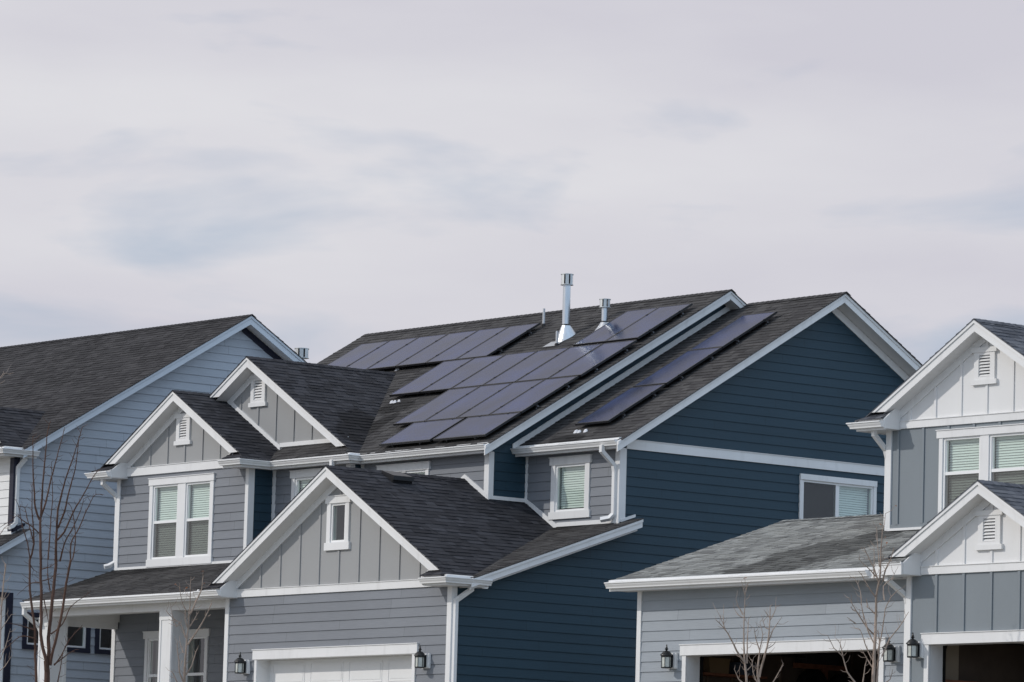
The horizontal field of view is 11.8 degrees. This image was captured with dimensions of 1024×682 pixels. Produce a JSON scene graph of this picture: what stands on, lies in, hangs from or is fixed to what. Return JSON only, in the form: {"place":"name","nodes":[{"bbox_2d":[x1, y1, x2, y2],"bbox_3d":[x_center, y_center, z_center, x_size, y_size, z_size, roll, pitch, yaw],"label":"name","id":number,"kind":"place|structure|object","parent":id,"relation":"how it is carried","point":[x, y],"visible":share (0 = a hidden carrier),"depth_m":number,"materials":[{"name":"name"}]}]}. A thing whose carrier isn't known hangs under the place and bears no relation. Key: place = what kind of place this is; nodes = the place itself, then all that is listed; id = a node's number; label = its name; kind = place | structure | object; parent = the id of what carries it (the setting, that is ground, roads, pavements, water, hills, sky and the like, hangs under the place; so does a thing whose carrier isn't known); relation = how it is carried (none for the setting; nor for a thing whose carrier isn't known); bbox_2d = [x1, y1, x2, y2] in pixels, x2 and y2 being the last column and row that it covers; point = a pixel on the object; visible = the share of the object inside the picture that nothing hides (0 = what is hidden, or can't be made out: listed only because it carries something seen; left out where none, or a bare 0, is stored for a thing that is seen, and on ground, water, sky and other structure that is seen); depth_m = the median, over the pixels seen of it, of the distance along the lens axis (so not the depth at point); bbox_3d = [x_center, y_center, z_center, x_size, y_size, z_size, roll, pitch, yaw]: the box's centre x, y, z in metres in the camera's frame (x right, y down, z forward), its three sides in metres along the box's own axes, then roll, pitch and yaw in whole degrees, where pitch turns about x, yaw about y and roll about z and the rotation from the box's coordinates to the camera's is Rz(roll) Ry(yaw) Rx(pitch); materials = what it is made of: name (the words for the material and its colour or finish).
{"place":"outdoors","nodes":[
{"label":"outdoors","id":0,"kind":"place"},
{"bbox_2d":[0,0,1023,364],"label":"sky","id":1,"kind":"structure","parent":0,"point":[331,174],"materials":[{"name":"grey"}]},
{"bbox_2d":[703,657,730,673],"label":"storage box","id":2,"kind":"object","parent":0,"point":[715,665],"visible":0.78,"depth_m":87.43,"materials":[{"name":"brown cardboard"}]},
{"bbox_2d":[729,662,759,675],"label":"storage box","id":3,"kind":"object","parent":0,"point":[735,665],"visible":0.8,"depth_m":87.94,"materials":[{"name":"black plastic"}]},
{"bbox_3d":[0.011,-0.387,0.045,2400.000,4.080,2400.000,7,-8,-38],"label":"ground","id":4,"kind":"structure","parent":0,"visible":0},
{"bbox_2d":[0,365,15,670],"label":"sapling","id":5,"kind":"object","parent":4,"relation":"on","point":[1,610],"visible":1,"depth_m":83.99,"materials":[{"name":"brown plant"}]},
{"bbox_2d":[1,417,102,681],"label":"sapling","id":6,"kind":"object","parent":4,"relation":"on","point":[48,657],"visible":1,"depth_m":86.13,"materials":[{"name":"brown plant"}]},
{"bbox_2d":[0,314,308,681],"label":"house","id":7,"kind":"structure","parent":4,"relation":"on","point":[111,391],"depth_m":106.75,"materials":[{"name":"blue wood"}]},
{"bbox_2d":[0,598,5,681],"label":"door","id":8,"kind":"structure","parent":7,"relation":"in","point":[4,601],"depth_m":104.85,"materials":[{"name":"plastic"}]},
{"bbox_2d":[3,607,39,658],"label":"window","id":9,"kind":"structure","parent":7,"relation":"in","point":[25,645],"depth_m":105.13,"materials":[{"name":"plastic"}]},
{"bbox_2d":[28,620,90,652],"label":"window","id":10,"kind":"structure","parent":7,"relation":"in","point":[86,632],"depth_m":106.09,"materials":[{"name":"plastic"}]},
{"bbox_2d":[67,626,111,654],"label":"window","id":11,"kind":"structure","parent":7,"relation":"in","point":[102,636],"depth_m":106.50,"materials":[{"name":"glass"}]},
{"bbox_2d":[166,578,211,681],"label":"sapling","id":12,"kind":"object","parent":4,"relation":"on","point":[185,673],"visible":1,"depth_m":88.98,"materials":[{"name":"brown plant"}]},
{"bbox_2d":[20,273,921,681],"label":"house","id":13,"kind":"structure","parent":4,"relation":"on","point":[302,521],"depth_m":95.11,"materials":[{"name":"grey"}]},
{"bbox_2d":[143,628,210,681],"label":"window","id":14,"kind":"structure","parent":13,"relation":"in","point":[200,674],"depth_m":100.76,"materials":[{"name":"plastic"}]},
{"bbox_2d":[146,473,215,566],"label":"window","id":15,"kind":"structure","parent":13,"relation":"in","point":[181,508],"depth_m":100.88,"materials":[{"name":"plastic"}]},
{"bbox_2d":[234,652,249,673],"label":"wall lantern","id":16,"kind":"object","parent":13,"relation":"attached to","point":[242,665],"depth_m":94.84,"materials":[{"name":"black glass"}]},
{"bbox_2d":[290,468,321,499],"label":"window","id":17,"kind":"structure","parent":13,"relation":"in","point":[300,478],"depth_m":98.91,"materials":[{"name":"plastic"}]},
{"bbox_2d":[324,495,351,550],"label":"window","id":18,"kind":"structure","parent":13,"relation":"in","point":[338,506],"depth_m":93.28,"materials":[{"name":"plastic"}]},
{"bbox_2d":[270,655,411,681],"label":"garage door","id":19,"kind":"structure","parent":13,"relation":"in","point":[380,668],"depth_m":93.03,"materials":[{"name":"white metal"}]},
{"bbox_2d":[327,340,389,366],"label":"solar panel","id":20,"kind":"object","parent":13,"relation":"attached to","point":[354,355],"visible":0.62,"depth_m":105.55,"materials":[{"name":"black glass"}]},
{"bbox_2d":[347,337,418,368],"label":"solar panel","id":21,"kind":"object","parent":13,"relation":"attached to","point":[380,353],"visible":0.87,"depth_m":104.69,"materials":[{"name":"black glass"}]},
{"bbox_2d":[376,461,430,474],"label":"window","id":22,"kind":"structure","parent":13,"relation":"in","point":[423,467],"depth_m":96.45,"materials":[{"name":"plastic"}]},
{"bbox_2d":[367,333,448,369],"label":"solar panel","id":23,"kind":"object","parent":13,"relation":"attached to","point":[404,353],"visible":0.95,"depth_m":103.83,"materials":[{"name":"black glass"}]},
{"bbox_2d":[379,418,464,446],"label":"solar panel","id":24,"kind":"object","parent":13,"relation":"attached to","point":[421,432],"visible":1,"depth_m":96.61,"materials":[{"name":"black glass"}]},
{"bbox_2d":[414,645,430,668],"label":"wall lantern","id":25,"kind":"object","parent":13,"relation":"attached to","point":[422,660],"depth_m":90.50,"materials":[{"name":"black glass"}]},
{"bbox_2d":[389,358,473,396],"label":"solar panel","id":26,"kind":"object","parent":13,"relation":"attached to","point":[429,377],"visible":1,"depth_m":100.76,"materials":[{"name":"black glass"}]},
{"bbox_2d":[393,386,479,425],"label":"solar panel","id":27,"kind":"object","parent":13,"relation":"attached to","point":[436,405],"visible":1,"depth_m":98.23,"materials":[{"name":"black glass"}]},
{"bbox_2d":[396,330,477,367],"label":"solar panel","id":28,"kind":"object","parent":13,"relation":"attached to","point":[434,349],"visible":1,"depth_m":103.05,"materials":[{"name":"black glass"}]},
{"bbox_2d":[420,354,505,392],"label":"solar panel","id":29,"kind":"object","parent":13,"relation":"attached to","point":[461,374],"visible":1,"depth_m":99.97,"materials":[{"name":"black glass"}]},
{"bbox_2d":[426,326,508,363],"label":"solar panel","id":30,"kind":"object","parent":13,"relation":"attached to","point":[466,345],"visible":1,"depth_m":102.27,"materials":[{"name":"black glass"}]},
{"bbox_2d":[425,383,511,420],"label":"solar panel","id":31,"kind":"object","parent":13,"relation":"attached to","point":[467,402],"visible":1,"depth_m":97.46,"materials":[{"name":"black glass"}]},
{"bbox_2d":[433,412,520,441],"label":"solar panel","id":32,"kind":"object","parent":13,"relation":"attached to","point":[475,427],"visible":1,"depth_m":95.28,"materials":[{"name":"black glass"}]},
{"bbox_2d":[451,351,536,388],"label":"solar panel","id":33,"kind":"object","parent":13,"relation":"attached to","point":[493,370],"visible":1,"depth_m":99.20,"materials":[{"name":"black glass"}]},
{"bbox_2d":[456,323,540,359],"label":"solar panel","id":34,"kind":"object","parent":13,"relation":"attached to","point":[496,343],"visible":1,"depth_m":101.44,"materials":[{"name":"black glass"}]},
{"bbox_2d":[457,379,544,418],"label":"solar panel","id":35,"kind":"object","parent":13,"relation":"attached to","point":[501,398],"visible":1,"depth_m":96.67,"materials":[{"name":"black glass"}]},
{"bbox_2d":[483,347,569,385],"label":"solar panel","id":36,"kind":"object","parent":13,"relation":"attached to","point":[527,365],"visible":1,"depth_m":98.41,"materials":[{"name":"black glass"}]},
{"bbox_2d":[489,376,578,414],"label":"solar panel","id":37,"kind":"object","parent":13,"relation":"attached to","point":[532,397],"visible":1,"depth_m":95.83,"materials":[{"name":"black glass"}]},
{"bbox_2d":[516,343,602,381],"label":"solar panel","id":38,"kind":"object","parent":13,"relation":"attached to","point":[559,362],"visible":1,"depth_m":97.61,"materials":[{"name":"black glass"}]},
{"bbox_2d":[548,454,592,519],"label":"window","id":39,"kind":"structure","parent":13,"relation":"in","point":[570,475],"depth_m":94.17,"materials":[{"name":"plastic"}]},
{"bbox_2d":[574,429,587,432],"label":"snow patch","id":40,"kind":"object","parent":13,"relation":"on","point":[579,431],"visible":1,"depth_m":94.22,"materials":[{"name":"white snow"}]},
{"bbox_2d":[549,340,636,378],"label":"solar panel","id":41,"kind":"object","parent":13,"relation":"attached to","point":[592,360],"visible":1,"depth_m":96.77,"materials":[{"name":"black glass"}]},
{"bbox_2d":[573,307,658,346],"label":"solar panel","id":42,"kind":"object","parent":13,"relation":"attached to","point":[613,327],"visible":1,"depth_m":98.68,"materials":[{"name":"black glass"}]},
{"bbox_2d":[575,384,665,425],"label":"solar panel","id":43,"kind":"object","parent":13,"relation":"attached to","point":[619,405],"visible":1,"depth_m":94.50,"materials":[{"name":"black glass"}]},
{"bbox_2d":[605,303,692,342],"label":"solar panel","id":44,"kind":"object","parent":13,"relation":"attached to","point":[648,323],"visible":1,"depth_m":97.85,"materials":[{"name":"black glass"}]},
{"bbox_2d":[633,347,722,386],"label":"solar panel","id":45,"kind":"object","parent":13,"relation":"attached to","point":[677,367],"visible":1,"depth_m":95.50,"materials":[{"name":"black glass"}]},
{"bbox_2d":[690,311,776,349],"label":"solar panel","id":46,"kind":"object","parent":13,"relation":"attached to","point":[732,332],"visible":1,"depth_m":96.48,"materials":[{"name":"black glass"}]},
{"bbox_2d":[798,473,876,518],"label":"window","id":47,"kind":"structure","parent":13,"relation":"in","point":[820,496],"depth_m":96.36,"materials":[{"name":"plastic"}]},
{"bbox_2d":[712,577,787,681],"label":"sapling","id":48,"kind":"object","parent":4,"relation":"on","point":[745,661],"visible":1,"depth_m":79.99,"materials":[{"name":"brown plant"}]},
{"bbox_2d":[604,318,1023,681],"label":"house","id":49,"kind":"structure","parent":4,"relation":"on","point":[947,419],"depth_m":84.37,"materials":[{"name":"grey"}]},
{"bbox_2d":[660,644,677,668],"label":"wall lantern","id":50,"kind":"object","parent":49,"relation":"attached to","point":[669,660],"depth_m":86.03,"materials":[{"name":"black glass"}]},
{"bbox_2d":[794,652,839,665],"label":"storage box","id":51,"kind":"object","parent":49,"relation":"on","point":[828,658],"visible":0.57,"depth_m":89.11,"materials":[{"name":"black"}]},
{"bbox_2d":[829,675,852,681],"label":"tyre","id":52,"kind":"object","parent":49,"relation":"hanging from","point":[841,678],"visible":0.91,"depth_m":89.50,"materials":[{"name":"black rubber"}]},
{"bbox_2d":[882,637,900,662],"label":"wall lantern","id":53,"kind":"object","parent":49,"relation":"attached to","point":[891,653],"depth_m":81.94,"materials":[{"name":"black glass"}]},
{"bbox_2d":[906,632,923,657],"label":"wall lantern","id":54,"kind":"object","parent":49,"relation":"attached to","point":[915,648],"depth_m":80.69,"materials":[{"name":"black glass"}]},
{"bbox_2d":[935,423,1023,512],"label":"window","id":55,"kind":"structure","parent":49,"relation":"in","point":[968,455],"depth_m":84.50,"materials":[{"name":"plastic"}]},
{"bbox_2d":[820,505,908,681],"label":"sapling","id":56,"kind":"object","parent":4,"relation":"on","point":[873,665],"visible":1,"depth_m":78.99,"materials":[{"name":"brown plant"}]}
]}

